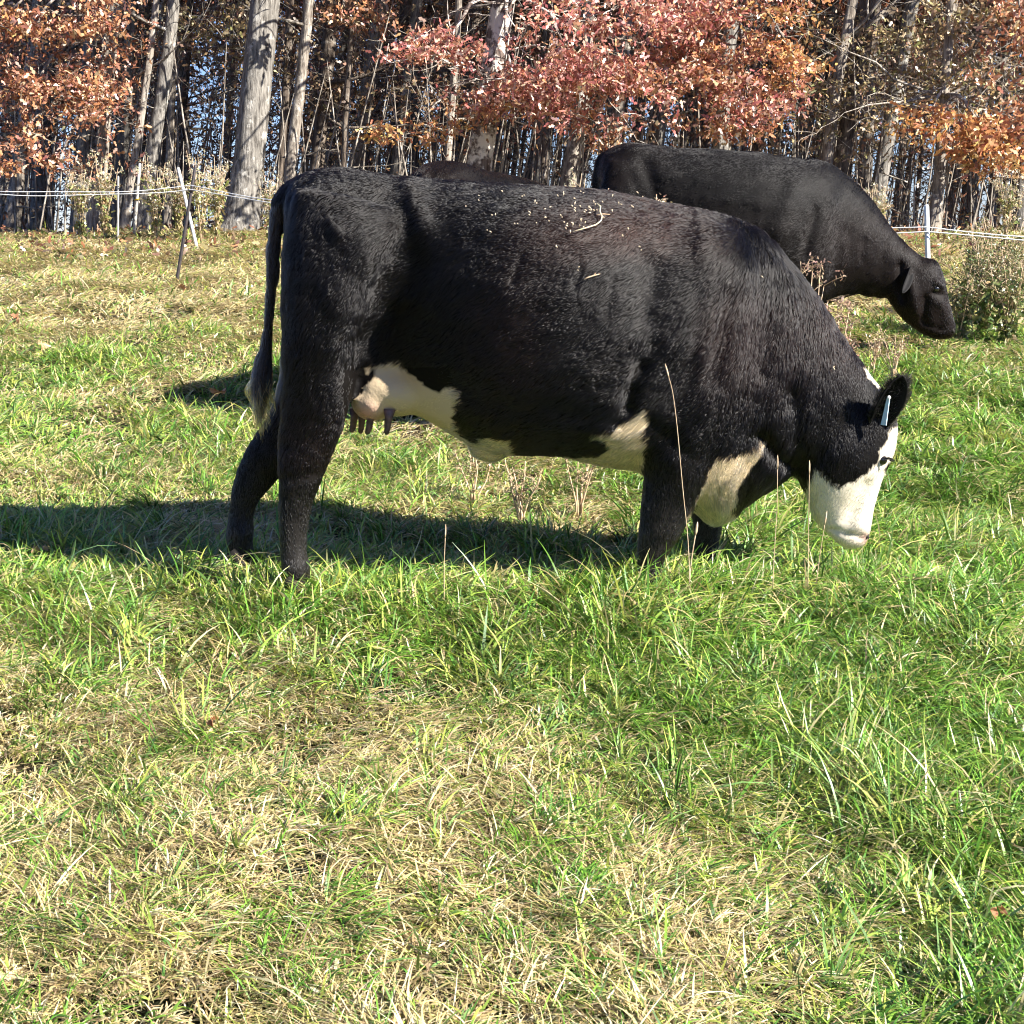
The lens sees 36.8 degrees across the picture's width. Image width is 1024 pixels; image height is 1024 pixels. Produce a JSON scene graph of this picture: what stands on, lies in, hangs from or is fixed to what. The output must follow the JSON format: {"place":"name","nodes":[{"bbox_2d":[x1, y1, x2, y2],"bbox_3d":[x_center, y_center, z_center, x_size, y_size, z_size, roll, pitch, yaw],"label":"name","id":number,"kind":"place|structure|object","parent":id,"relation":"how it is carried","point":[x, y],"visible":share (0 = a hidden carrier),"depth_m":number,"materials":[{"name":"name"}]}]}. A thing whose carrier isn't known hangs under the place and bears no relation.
{"place":"outdoors","nodes":[
{"label":"outdoors","id":0,"kind":"place"},
{"bbox_2d":[0,0,1022,234],"label":"sky","id":1,"kind":"structure","parent":0,"point":[203,72],"materials":[{"name":"white"}]},
{"bbox_2d":[0,224,1023,1023],"bbox_3d":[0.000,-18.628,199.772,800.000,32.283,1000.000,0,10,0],"label":"ground","id":2,"kind":"structure","parent":0,"point":[142,1012],"depth_m":3.82,"materials":[{"name":"green plant"}]},
{"bbox_2d":[0,0,45,232],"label":"forest tree","id":3,"kind":"object","parent":2,"relation":"on","point":[9,221],"visible":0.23,"depth_m":19.80,"materials":[{"name":"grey plant"}]},
{"bbox_2d":[0,0,64,224],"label":"forest tree","id":4,"kind":"object","parent":2,"relation":"on","point":[11,118],"visible":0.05,"depth_m":40.65,"materials":[{"name":"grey plant"}]},
{"bbox_2d":[0,0,98,235],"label":"forest tree","id":5,"kind":"object","parent":2,"relation":"on","point":[83,146],"visible":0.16,"depth_m":18.70,"materials":[{"name":"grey plant"}]},
{"bbox_2d":[62,160,100,236],"bbox_3d":[-4.477,-3.216,15.910,0.304,0.840,0.392,7,12,36],"label":"goldenrod","id":6,"kind":"object","parent":2,"relation":"on","point":[81,223],"visible":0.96,"depth_m":15.90,"materials":[{"name":"beige plant"}]},
{"bbox_2d":[26,0,161,231],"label":"forest tree","id":7,"kind":"object","parent":2,"relation":"on","point":[41,180],"visible":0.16,"depth_m":22.43,"materials":[{"name":"grey plant"}]},
{"bbox_2d":[86,148,123,237],"bbox_3d":[-4.131,-3.210,15.574,0.386,0.915,0.346,-5,11,-27],"label":"goldenrod","id":8,"kind":"object","parent":2,"relation":"on","point":[103,201],"visible":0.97,"depth_m":15.56,"materials":[{"name":"beige plant"}]},
{"bbox_2d":[55,0,164,228],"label":"forest tree","id":9,"kind":"object","parent":2,"relation":"on","point":[119,79],"visible":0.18,"depth_m":19.88,"materials":[{"name":"grey plant"}]},
{"bbox_2d":[0,0,221,233],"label":"oak tree","id":10,"kind":"object","parent":2,"relation":"on","point":[105,82],"visible":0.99,"depth_m":16.31,"materials":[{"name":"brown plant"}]},
{"bbox_2d":[110,0,149,229],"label":"forest tree","id":11,"kind":"object","parent":2,"relation":"on","point":[123,137],"visible":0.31,"depth_m":19.35,"materials":[{"name":"grey plant"}]},
{"bbox_2d":[133,163,140,234],"bbox_3d":[-3.880,-3.202,15.880,0.130,0.786,0.046,0,10,0],"label":"fence post","id":12,"kind":"object","parent":2,"relation":"on","point":[136,199],"visible":0.7,"depth_m":15.87,"materials":[{"name":"plastic"}]},
{"bbox_2d":[113,0,197,231],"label":"leaning tree","id":13,"kind":"object","parent":2,"relation":"on","point":[159,112],"visible":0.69,"depth_m":16.81,"materials":[{"name":"grey plant"}]},
{"bbox_2d":[135,152,176,240],"bbox_3d":[-3.561,-3.094,15.315,0.309,0.952,0.444,5,11,27],"label":"goldenrod","id":14,"kind":"object","parent":2,"relation":"on","point":[152,201],"visible":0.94,"depth_m":15.26,"materials":[{"name":"beige plant"}]},
{"bbox_2d":[119,0,197,229],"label":"slender tree","id":15,"kind":"object","parent":2,"relation":"on","point":[127,209],"visible":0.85,"depth_m":16.78,"materials":[{"name":"grey plant"}]},
{"bbox_2d":[139,3,192,163],"bbox_3d":[-5.868,-10.350,25.484,2.571,12.358,3.154,-1,10,-19],"label":"forest tree","id":16,"kind":"object","parent":2,"relation":"on","point":[149,17],"visible":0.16,"depth_m":25.92,"materials":[{"name":"grey plant"}]},
{"bbox_2d":[72,0,277,227],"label":"forest tree","id":17,"kind":"object","parent":2,"relation":"on","point":[186,173],"visible":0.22,"depth_m":25.32,"materials":[{"name":"grey plant"}]},
{"bbox_2d":[160,161,198,237],"bbox_3d":[-3.370,-3.143,15.582,0.420,0.831,0.285,0,10,0],"label":"goldenrod","id":18,"kind":"object","parent":2,"relation":"on","point":[177,203],"visible":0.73,"depth_m":15.58,"materials":[{"name":"beige plant"}]},
{"bbox_2d":[117,0,250,229],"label":"forest tree","id":19,"kind":"object","parent":2,"relation":"on","point":[170,115],"visible":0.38,"depth_m":18.85,"materials":[{"name":"grey plant"}]},
{"bbox_2d":[176,165,196,279],"bbox_3d":[-2.686,-2.334,12.628,0.226,1.007,0.039,0,10,0],"label":"fence post","id":20,"kind":"object","parent":2,"relation":"on","point":[185,224],"visible":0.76,"depth_m":12.62,"materials":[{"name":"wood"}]},
{"bbox_2d":[0,185,1023,240],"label":"fence rope","id":21,"kind":"object","parent":20,"relation":"attached to","point":[271,199],"visible":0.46,"depth_m":12.08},
{"bbox_2d":[177,167,197,245],"bbox_3d":[-3.125,-2.909,14.838,0.192,0.818,0.042,0,10,0],"label":"fence post","id":22,"kind":"object","parent":2,"relation":"on","point":[186,204],"visible":0.67,"depth_m":14.82,"materials":[{"name":"white plastic"}]},
{"bbox_2d":[132,0,248,205],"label":"forest tree","id":23,"kind":"object","parent":2,"relation":"on","point":[153,70],"visible":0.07,"depth_m":37.28,"materials":[{"name":"brown plant"}]},
{"bbox_2d":[110,0,291,223],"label":"forest tree","id":24,"kind":"object","parent":2,"relation":"on","point":[164,140],"visible":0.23,"depth_m":24.50,"materials":[{"name":"brown plant"}]},
{"bbox_2d":[183,149,219,243],"bbox_3d":[-3.036,-3.085,15.074,0.383,0.970,0.350,-8,12,-37],"label":"goldenrod","id":25,"kind":"object","parent":2,"relation":"on","point":[196,195],"visible":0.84,"depth_m":15.08,"materials":[{"name":"beige plant"}]},
{"bbox_2d":[171,0,235,230],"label":"forest tree","id":26,"kind":"object","parent":2,"relation":"on","point":[187,75],"visible":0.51,"depth_m":22.68,"materials":[{"name":"brown plant"}]},
{"bbox_2d":[203,157,231,238],"bbox_3d":[-2.958,-3.138,15.505,0.347,0.858,0.460,0,10,0],"label":"goldenrod","id":27,"kind":"object","parent":2,"relation":"on","point":[218,217],"visible":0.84,"depth_m":15.46,"materials":[{"name":"beige plant"}]},
{"bbox_2d":[182,2,321,129],"bbox_3d":[-2.785,-9.325,19.251,2.932,12.053,3.848,6,11,30],"label":"forest tree","id":28,"kind":"object","parent":2,"relation":"on","point":[237,79],"visible":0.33,"depth_m":19.49,"materials":[{"name":"brown plant"}]},
{"bbox_2d":[205,0,313,214],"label":"forest tree","id":29,"kind":"object","parent":2,"relation":"on","point":[228,88],"visible":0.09,"depth_m":30.68,"materials":[{"name":"brown plant"}]},
{"bbox_2d":[211,0,322,189],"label":"forest tree","id":30,"kind":"object","parent":2,"relation":"on","point":[285,94],"visible":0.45,"depth_m":18.42,"materials":[{"name":"grey plant"}]},
{"bbox_2d":[254,167,282,238],"bbox_3d":[-2.435,-3.083,15.520,0.354,0.795,0.404,-6,12,-33],"label":"goldenrod","id":31,"kind":"object","parent":2,"relation":"on","point":[265,214],"visible":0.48,"depth_m":15.49,"materials":[{"name":"beige plant"}]},
{"bbox_2d":[159,0,383,231],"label":"oak tree","id":32,"kind":"object","parent":2,"relation":"on","point":[258,62],"visible":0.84,"depth_m":16.40,"materials":[{"name":"grey plant"}]},
{"bbox_2d":[232,0,410,182],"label":"hickory tree","id":33,"kind":"object","parent":2,"relation":"on","point":[302,57],"visible":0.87,"depth_m":17.37,"materials":[{"name":"grey plant"}]},
{"bbox_2d":[266,0,397,168],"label":"forest tree","id":34,"kind":"object","parent":2,"relation":"on","point":[363,88],"visible":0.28,"depth_m":20.05,"materials":[{"name":"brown plant"}]},
{"bbox_2d":[275,0,389,172],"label":"forest tree","id":35,"kind":"object","parent":2,"relation":"on","point":[316,49],"visible":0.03,"depth_m":30.39,"materials":[{"name":"brown plant"}]},
{"bbox_2d":[241,0,435,167],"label":"forest tree","id":36,"kind":"object","parent":2,"relation":"on","point":[340,58],"visible":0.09,"depth_m":28.02,"materials":[{"name":"brown plant"}]},
{"bbox_2d":[230,0,485,166],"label":"young tree","id":37,"kind":"object","parent":2,"relation":"on","point":[343,126],"visible":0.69,"depth_m":18.46,"materials":[{"name":"red plant"}]},
{"bbox_2d":[309,0,466,170],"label":"forest tree","id":38,"kind":"object","parent":2,"relation":"on","point":[328,40],"visible":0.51,"depth_m":19.06,"materials":[{"name":"grey plant"}]},
{"bbox_2d":[239,0,540,170],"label":"forest tree","id":39,"kind":"object","parent":2,"relation":"on","point":[400,10],"visible":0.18,"depth_m":22.36,"materials":[{"name":"brown plant"}]},
{"bbox_2d":[408,0,445,175],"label":"forest tree","id":40,"kind":"object","parent":2,"relation":"on","point":[418,76],"visible":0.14,"depth_m":21.78,"materials":[{"name":"brown plant"}]},
{"bbox_2d":[358,0,535,163],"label":"forest tree","id":41,"kind":"object","parent":2,"relation":"on","point":[466,77],"visible":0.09,"depth_m":23.87,"materials":[{"name":"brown plant"}]},
{"bbox_2d":[397,16,502,172],"bbox_3d":[0.143,-9.858,21.467,5.141,12.455,5.088,2,10,13],"label":"forest tree","id":42,"kind":"object","parent":2,"relation":"on","point":[499,151],"visible":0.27,"depth_m":22.52,"materials":[{"name":"grey plant"}]},
{"bbox_2d":[387,0,516,173],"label":"forest tree","id":43,"kind":"object","parent":2,"relation":"on","point":[407,8],"visible":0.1,"depth_m":20.46,"materials":[{"name":"grey plant"}]},
{"bbox_2d":[386,0,519,174],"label":"forest tree","id":44,"kind":"object","parent":2,"relation":"on","point":[414,15],"visible":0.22,"depth_m":19.65,"materials":[{"name":"brown plant"}]},
{"bbox_2d":[368,0,547,160],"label":"young tree","id":45,"kind":"object","parent":2,"relation":"on","point":[457,32],"visible":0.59,"depth_m":18.14,"materials":[{"name":"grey plant"}]},
{"bbox_2d":[392,0,541,159],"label":"forest tree","id":46,"kind":"object","parent":2,"relation":"on","point":[457,142],"visible":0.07,"depth_m":25.50,"materials":[{"name":"grey plant"}]},
{"bbox_2d":[448,442,498,507],"bbox_3d":[-0.127,-0.159,5.943,0.225,0.343,0.169,3,10,17],"label":"wispy weed","id":47,"kind":"object","parent":2,"relation":"on","point":[474,470],"visible":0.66,"depth_m":5.95,"materials":[{"name":"beige plant"}]},
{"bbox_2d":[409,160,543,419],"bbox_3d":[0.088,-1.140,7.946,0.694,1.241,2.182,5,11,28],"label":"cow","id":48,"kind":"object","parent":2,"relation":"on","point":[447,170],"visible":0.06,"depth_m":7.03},
{"bbox_2d":[0,1,1015,234],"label":"saplings","id":49,"kind":"object","parent":2,"relation":"on","point":[899,201],"visible":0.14,"depth_m":18.59,"materials":[{"name":"brown plant"}]},
{"bbox_2d":[0,0,1023,234],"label":"undergrowth","id":50,"kind":"object","parent":2,"relation":"on","point":[355,54],"visible":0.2,"depth_m":21.47,"materials":[{"name":"brown plant"}]},
{"bbox_2d":[0,221,1023,258],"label":"leaf litter","id":51,"kind":"object","parent":2,"relation":"on","point":[38,243],"visible":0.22,"depth_m":15.22,"materials":[{"name":"brown plant"}]},
{"bbox_2d":[462,0,564,179],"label":"forest tree","id":52,"kind":"object","parent":2,"relation":"on","point":[529,160],"visible":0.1,"depth_m":25.57,"materials":[{"name":"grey plant"}]},
{"bbox_2d":[491,457,545,525],"bbox_3d":[0.030,-0.067,5.657,0.225,0.306,0.139,7,12,35],"label":"wispy weed","id":53,"kind":"object","parent":2,"relation":"on","point":[519,496],"visible":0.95,"depth_m":5.65,"materials":[{"name":"beige plant"}]},
{"bbox_2d":[349,0,713,170],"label":"maple tree","id":54,"kind":"object","parent":2,"relation":"on","point":[526,88],"visible":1,"depth_m":15.99,"materials":[{"name":"red plant"}]},
{"bbox_2d":[480,0,615,173],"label":"forest tree","id":55,"kind":"object","parent":2,"relation":"on","point":[528,53],"visible":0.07,"depth_m":30.49,"materials":[{"name":"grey plant"}]},
{"bbox_2d":[455,0,642,184],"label":"young tree","id":56,"kind":"object","parent":2,"relation":"on","point":[544,139],"visible":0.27,"depth_m":19.48,"materials":[{"name":"brown plant"}]},
{"bbox_2d":[226,166,915,594],"bbox_3d":[0.180,-0.379,4.887,2.278,1.396,0.739,0,10,0],"label":"cow","id":57,"kind":"object","parent":2,"relation":"on","point":[492,326],"visible":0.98,"depth_m":4.63},
{"bbox_2d":[465,188,834,369],"bbox_3d":[0.430,-0.700,4.644,1.128,0.549,0.239,-2,10,-13],"label":"chaff","id":58,"kind":"object","parent":57,"relation":"on","point":[590,209],"visible":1,"depth_m":4.55,"materials":[{"name":"beige plant"}]},
{"bbox_2d":[462,0,680,182],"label":"forest tree","id":59,"kind":"object","parent":2,"relation":"on","point":[544,38],"visible":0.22,"depth_m":19.51,"materials":[{"name":"grey plant"}]},
{"bbox_2d":[563,458,603,519],"bbox_3d":[0.277,-0.106,5.755,0.196,0.308,0.209,0,10,0],"label":"wispy weed","id":60,"kind":"object","parent":2,"relation":"on","point":[580,480],"visible":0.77,"depth_m":5.75,"materials":[{"name":"beige plant"}]},
{"bbox_2d":[512,0,693,186],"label":"maple tree","id":61,"kind":"object","parent":2,"relation":"on","point":[571,158],"visible":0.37,"depth_m":18.52,"materials":[{"name":"red plant"}]},
{"bbox_2d":[580,7,670,164],"bbox_3d":[2.755,-9.550,23.400,5.034,11.368,5.160,7,10,8],"label":"forest tree","id":62,"kind":"object","parent":2,"relation":"on","point":[657,114],"visible":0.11,"depth_m":24.09,"materials":[{"name":"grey plant"}]},
{"bbox_2d":[508,0,743,155],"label":"forest tree","id":63,"kind":"object","parent":2,"relation":"on","point":[620,108],"visible":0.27,"depth_m":19.07,"materials":[{"name":"grey plant"}]},
{"bbox_2d":[596,0,665,151],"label":"forest tree","id":64,"kind":"object","parent":2,"relation":"on","point":[609,109],"visible":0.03,"depth_m":21.08,"materials":[{"name":"grey plant"}]},
{"bbox_2d":[607,3,678,145],"bbox_3d":[2.529,-8.852,18.865,2.984,11.097,3.112,3,10,18],"label":"forest tree","id":65,"kind":"object","parent":2,"relation":"on","point":[660,133],"visible":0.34,"depth_m":19.39,"materials":[{"name":"grey plant"}]},
{"bbox_2d":[665,364,690,593],"bbox_3d":[0.487,-0.094,4.510,0.087,0.683,0.005,0,10,0],"label":"grass stalk","id":66,"kind":"object","parent":2,"relation":"on","point":[681,477],"depth_m":4.51,"materials":[{"name":"beige plant"}]},
{"bbox_2d":[600,0,856,149],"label":"red oak tree","id":67,"kind":"object","parent":2,"relation":"on","point":[727,76],"visible":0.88,"depth_m":16.39,"materials":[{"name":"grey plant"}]},
{"bbox_2d":[649,1,810,147],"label":"forest tree","id":68,"kind":"object","parent":2,"relation":"on","point":[692,130],"visible":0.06,"depth_m":24.24,"materials":[{"name":"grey plant"}]},
{"bbox_2d":[699,0,771,150],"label":"forest tree","id":69,"kind":"object","parent":2,"relation":"on","point":[758,66],"visible":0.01,"depth_m":23.57,"materials":[{"name":"grey plant"}]},
{"bbox_2d":[638,1,841,151],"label":"forest tree","id":70,"kind":"object","parent":2,"relation":"on","point":[782,30],"visible":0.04,"depth_m":32.35,"materials":[{"name":"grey plant"}]},
{"bbox_2d":[591,142,955,339],"bbox_3d":[1.576,-1.562,9.211,2.227,1.266,0.708,0,10,0],"label":"cow","id":71,"kind":"object","parent":2,"relation":"on","point":[797,210],"visible":0.56,"depth_m":8.96},
{"bbox_2d":[755,0,821,157],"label":"forest tree","id":72,"kind":"object","parent":2,"relation":"on","point":[811,51],"visible":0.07,"depth_m":24.17,"materials":[{"name":"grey plant"}]},
{"bbox_2d":[751,0,839,158],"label":"forest tree","id":73,"kind":"object","parent":2,"relation":"on","point":[832,7],"visible":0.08,"depth_m":24.63,"materials":[{"name":"grey plant"}]},
{"bbox_2d":[785,10,839,158],"bbox_3d":[5.489,-9.093,24.948,2.254,9.960,2.551,2,10,-13],"label":"forest tree","id":74,"kind":"object","parent":2,"relation":"on","point":[826,77],"visible":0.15,"depth_m":25.26,"materials":[{"name":"grey plant"}]},
{"bbox_2d":[800,252,849,313],"bbox_3d":[1.355,-0.704,6.865,0.297,0.900,0.266,5,11,25],"label":"dry weed","id":75,"kind":"object","parent":2,"relation":"on","point":[819,276],"visible":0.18,"depth_m":6.80,"materials":[{"name":"brown plant"}]},
{"bbox_2d":[777,0,879,193],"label":"forest tree","id":76,"kind":"object","parent":2,"relation":"on","point":[863,173],"visible":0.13,"depth_m":22.70,"materials":[{"name":"grey plant"}]},
{"bbox_2d":[662,0,1005,158],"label":"forest tree","id":77,"kind":"object","parent":2,"relation":"on","point":[861,5],"visible":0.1,"depth_m":19.25,"materials":[{"name":"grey plant"}]},
{"bbox_2d":[829,296,864,356],"bbox_3d":[1.511,-0.652,7.060,0.232,0.672,0.257,0,10,0],"label":"dry weed","id":78,"kind":"object","parent":2,"relation":"on","point":[847,303],"visible":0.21,"depth_m":7.01,"materials":[{"name":"beige plant"}]},
{"bbox_2d":[789,0,919,208],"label":"forest tree","id":79,"kind":"object","parent":2,"relation":"on","point":[883,178],"visible":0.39,"depth_m":18.96,"materials":[{"name":"grey plant"}]},
{"bbox_2d":[776,0,967,166],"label":"hickory tree","id":80,"kind":"object","parent":2,"relation":"on","point":[835,104],"visible":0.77,"depth_m":18.02,"materials":[{"name":"brown plant"}]},
{"bbox_2d":[863,323,887,375],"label":"dry weed","id":81,"kind":"object","parent":2,"relation":"on","point":[875,354],"visible":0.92,"depth_m":8.56,"materials":[{"name":"beige plant"}]},
{"bbox_2d":[860,180,892,218],"bbox_3d":[3.597,-2.966,15.285,0.273,0.684,0.489,-3,10,-14],"label":"goldenrod","id":82,"kind":"object","parent":2,"relation":"on","point":[883,205],"visible":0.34,"depth_m":15.22,"materials":[{"name":"beige plant"}]},
{"bbox_2d":[765,1,999,150],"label":"forest tree","id":83,"kind":"object","parent":2,"relation":"on","point":[921,7],"visible":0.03,"depth_m":34.19,"materials":[{"name":"grey plant"}]},
{"bbox_2d":[749,0,1023,231],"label":"beech tree","id":84,"kind":"object","parent":2,"relation":"on","point":[978,139],"visible":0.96,"depth_m":17.16,"materials":[{"name":"orange plant"}]},
{"bbox_2d":[873,330,909,375],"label":"dry weed","id":85,"kind":"object","parent":2,"relation":"on","point":[896,360],"visible":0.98,"depth_m":8.43,"materials":[{"name":"beige plant"}]},
{"bbox_2d":[833,0,983,173],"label":"forest tree","id":86,"kind":"object","parent":2,"relation":"on","point":[849,135],"visible":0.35,"depth_m":18.43,"materials":[{"name":"grey plant"}]},
{"bbox_2d":[893,1,937,231],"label":"forest tree","id":87,"kind":"object","parent":2,"relation":"on","point":[917,191],"visible":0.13,"depth_m":29.49,"materials":[{"name":"grey plant"}]},
{"bbox_2d":[924,205,929,257],"bbox_3d":[2.651,-1.499,9.788,0.096,0.901,0.036,0,10,0],"label":"fence post","id":88,"kind":"object","parent":2,"relation":"on","point":[927,234],"visible":0.47,"depth_m":9.73,"materials":[{"name":"white plastic"}]},
{"bbox_2d":[885,0,973,226],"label":"forest tree","id":89,"kind":"object","parent":2,"relation":"on","point":[906,212],"visible":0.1,"depth_m":35.31,"materials":[{"name":"grey plant"}]},
{"bbox_2d":[910,0,984,230],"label":"forest tree","id":90,"kind":"object","parent":2,"relation":"on","point":[968,186],"visible":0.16,"depth_m":23.85,"materials":[{"name":"grey plant"}]},
{"bbox_2d":[872,1,1022,230],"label":"forest tree","id":91,"kind":"object","parent":2,"relation":"on","point":[963,191],"visible":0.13,"depth_m":25.83,"materials":[{"name":"grey plant"}]},
{"bbox_2d":[903,0,995,230],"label":"forest tree","id":92,"kind":"object","parent":2,"relation":"on","point":[954,177],"visible":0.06,"depth_m":32.17,"materials":[{"name":"grey plant"}]},
{"bbox_2d":[887,0,1014,230],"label":"forest tree","id":93,"kind":"object","parent":2,"relation":"on","point":[996,194],"visible":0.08,"depth_m":24.87,"materials":[{"name":"grey plant"}]},
{"bbox_2d":[944,256,996,341],"bbox_3d":[2.792,-1.332,9.705,0.585,0.570,0.406,0,10,0],"label":"leafy weed","id":94,"kind":"object","parent":2,"relation":"on","point":[969,297],"visible":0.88,"depth_m":9.70,"materials":[{"name":"green plant"}]},
{"bbox_2d":[930,0,1023,231],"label":"oak tree","id":95,"kind":"object","parent":2,"relation":"on","point":[1015,18],"visible":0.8,"depth_m":16.80,"materials":[{"name":"orange plant"}]},
{"bbox_2d":[934,230,1023,335],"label":"leafy weed","id":96,"kind":"object","parent":2,"relation":"on","point":[985,314],"visible":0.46,"depth_m":9.87,"materials":[{"name":"green plant"}]},
{"bbox_2d":[958,219,999,316],"bbox_3d":[3.216,-1.654,10.602,0.306,0.726,0.397,0,10,0],"label":"leafy weed","id":97,"kind":"object","parent":2,"relation":"on","point":[986,246],"visible":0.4,"depth_m":10.57,"materials":[{"name":"green plant"}]},
{"bbox_2d":[962,209,1023,300],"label":"leafy weed","id":98,"kind":"object","parent":2,"relation":"on","point":[1005,240],"visible":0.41,"depth_m":11.08,"materials":[{"name":"green plant"}]},
{"bbox_2d":[977,238,1023,343],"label":"leafy weed","id":99,"kind":"object","parent":2,"relation":"on","point":[1010,302],"visible":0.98,"depth_m":9.59,"materials":[{"name":"green plant"}]},
{"bbox_2d":[987,163,1023,245],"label":"goldenrod","id":100,"kind":"object","parent":2,"relation":"on","point":[1007,207],"visible":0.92,"depth_m":15.11,"materials":[{"name":"beige plant"}]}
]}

